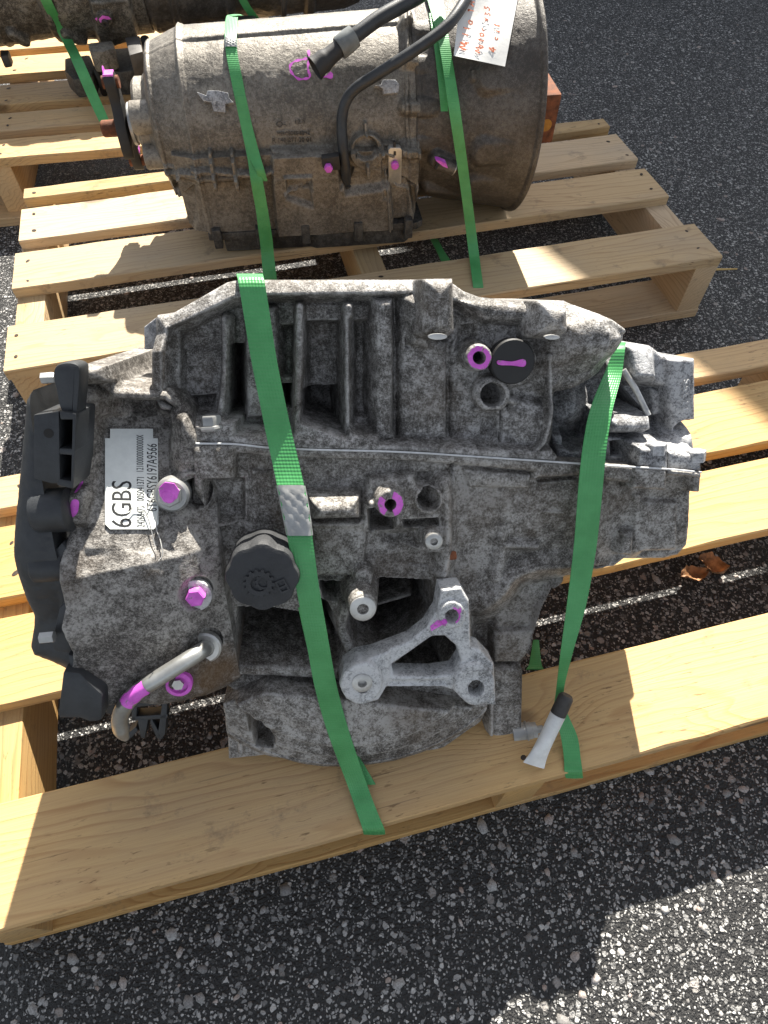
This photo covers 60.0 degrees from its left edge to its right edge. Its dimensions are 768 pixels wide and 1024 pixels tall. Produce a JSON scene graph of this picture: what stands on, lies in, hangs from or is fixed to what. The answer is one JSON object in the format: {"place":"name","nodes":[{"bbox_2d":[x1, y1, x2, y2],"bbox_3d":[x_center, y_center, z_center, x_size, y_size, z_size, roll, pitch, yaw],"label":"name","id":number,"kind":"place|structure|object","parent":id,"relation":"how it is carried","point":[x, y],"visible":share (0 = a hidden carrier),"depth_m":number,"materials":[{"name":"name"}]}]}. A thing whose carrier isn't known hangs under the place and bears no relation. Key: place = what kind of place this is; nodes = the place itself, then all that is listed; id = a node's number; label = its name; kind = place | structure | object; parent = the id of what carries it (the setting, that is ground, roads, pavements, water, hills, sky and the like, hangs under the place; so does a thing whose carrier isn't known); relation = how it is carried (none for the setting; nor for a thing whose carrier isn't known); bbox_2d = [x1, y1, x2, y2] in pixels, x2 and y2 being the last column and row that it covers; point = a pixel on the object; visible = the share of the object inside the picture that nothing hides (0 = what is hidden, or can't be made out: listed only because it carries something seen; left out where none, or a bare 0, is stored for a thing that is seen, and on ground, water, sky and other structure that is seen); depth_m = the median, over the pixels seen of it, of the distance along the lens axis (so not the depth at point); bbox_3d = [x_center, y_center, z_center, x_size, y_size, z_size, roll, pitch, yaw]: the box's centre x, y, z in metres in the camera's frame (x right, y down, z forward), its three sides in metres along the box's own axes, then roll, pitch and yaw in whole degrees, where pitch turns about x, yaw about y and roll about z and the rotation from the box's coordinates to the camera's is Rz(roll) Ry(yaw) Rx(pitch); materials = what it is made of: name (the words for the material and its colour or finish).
{"place":"outdoors","nodes":[
{"label":"outdoors","id":0,"kind":"place"},
{"bbox_2d":[0,0,767,1023],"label":"asphalt ground","id":1,"kind":"structure","parent":0,"point":[396,898],"depth_m":0.64,"materials":[{"name":"grey asphalt"}]},
{"bbox_2d":[0,17,268,226],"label":"wooden pallet","id":2,"kind":"object","parent":1,"relation":"on","point":[39,105],"visible":0.32,"depth_m":1.21,"materials":[{"name":"brown wood"}]},
{"bbox_2d":[0,0,359,96],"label":"gearbox","id":3,"kind":"object","parent":2,"relation":"on","point":[108,25],"visible":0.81,"depth_m":1.21,"materials":[{"name":"metal"}]},
{"bbox_2d":[41,0,108,121],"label":"green strap","id":4,"kind":"object","parent":3,"relation":"attached to","point":[82,73],"visible":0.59,"depth_m":1.18,"materials":[{"name":"green fabric"}]},
{"bbox_2d":[239,0,258,17],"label":"green strap","id":5,"kind":"object","parent":3,"relation":"attached to","point":[246,6],"visible":0.34,"depth_m":1.22,"materials":[{"name":"green fabric"}]},
{"bbox_2d":[4,119,721,403],"bbox_3d":[-0.040,-0.422,1.079,1.020,0.111,0.437,-12,56,-8],"label":"wooden pallet","id":6,"kind":"object","parent":1,"relation":"on","point":[666,250],"visible":0.61,"depth_m":1.01,"materials":[{"name":"brown wood"}]},
{"bbox_2d":[100,0,560,250],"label":"gearbox","id":7,"kind":"object","parent":6,"relation":"on","point":[351,124],"visible":0.94,"depth_m":0.86,"materials":[{"name":"metal"}]},
{"bbox_2d":[224,14,276,279],"bbox_3d":[-0.182,-0.494,0.923,0.029,0.271,0.194,-8,56,-6],"label":"green strap","id":8,"kind":"object","parent":7,"relation":"attached to","point":[258,177],"visible":0.99,"depth_m":0.87,"materials":[{"name":"fabric"}]},
{"bbox_2d":[427,0,482,287],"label":"green strap","id":9,"kind":"object","parent":7,"relation":"attached to","point":[448,94],"visible":0.92,"depth_m":0.85,"materials":[{"name":"green fabric"}]},
{"bbox_2d":[454,0,516,65],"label":"paper note","id":10,"kind":"object","parent":7,"relation":"on","point":[484,30],"visible":1,"depth_m":0.81,"materials":[{"name":"white paper"}]},
{"bbox_2d":[0,339,767,944],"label":"wooden pallet","id":11,"kind":"object","parent":1,"relation":"on","point":[96,851],"visible":0.39,"depth_m":0.59,"materials":[{"name":"brown wood"}]},
{"bbox_2d":[14,279,705,768],"bbox_3d":[-0.001,0.016,0.559,0.528,0.409,0.226,-5,19,-4],"label":"gearbox","id":12,"kind":"object","parent":11,"relation":"on","point":[438,429],"visible":0.97,"depth_m":0.49,"materials":[{"name":"metal"}]},
{"bbox_2d":[237,274,384,834],"bbox_3d":[-0.057,0.046,0.502,0.031,0.336,0.330,-13,57,-9],"label":"green strap","id":13,"kind":"object","parent":12,"relation":"attached to","point":[293,499],"visible":1,"depth_m":0.46,"materials":[{"name":"fabric"}]},
{"bbox_2d":[526,342,625,778],"bbox_3d":[0.162,0.049,0.557,0.043,0.282,0.276,3,56,2],"label":"green strap","id":14,"kind":"object","parent":12,"relation":"attached to","point":[591,477],"visible":0.97,"depth_m":0.51,"materials":[{"name":"green fabric"}]},
{"bbox_2d":[680,565,708,581],"bbox_3d":[0.371,0.075,0.798,0.036,0.019,0.023,-11,56,-8],"label":"leaf","id":15,"kind":"object","parent":1,"relation":"on","point":[692,572],"visible":1,"depth_m":0.80,"materials":[{"name":"brown plant"}]},
{"bbox_2d":[698,551,729,573],"bbox_3d":[0.396,0.064,0.804,0.029,0.023,0.026,-7,56,-5],"label":"leaf","id":16,"kind":"object","parent":1,"relation":"on","point":[714,563],"visible":1,"depth_m":0.81,"materials":[{"name":"brown plant"}]},
{"bbox_2d":[716,268,736,270],"bbox_3d":[0.584,-0.418,1.145,0.050,0.002,0.004,-2,56,-2],"label":"wood splinter","id":17,"kind":"object","parent":1,"relation":"on","point":[726,269],"visible":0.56,"depth_m":1.15,"materials":[{"name":"beige wood"}]}
]}

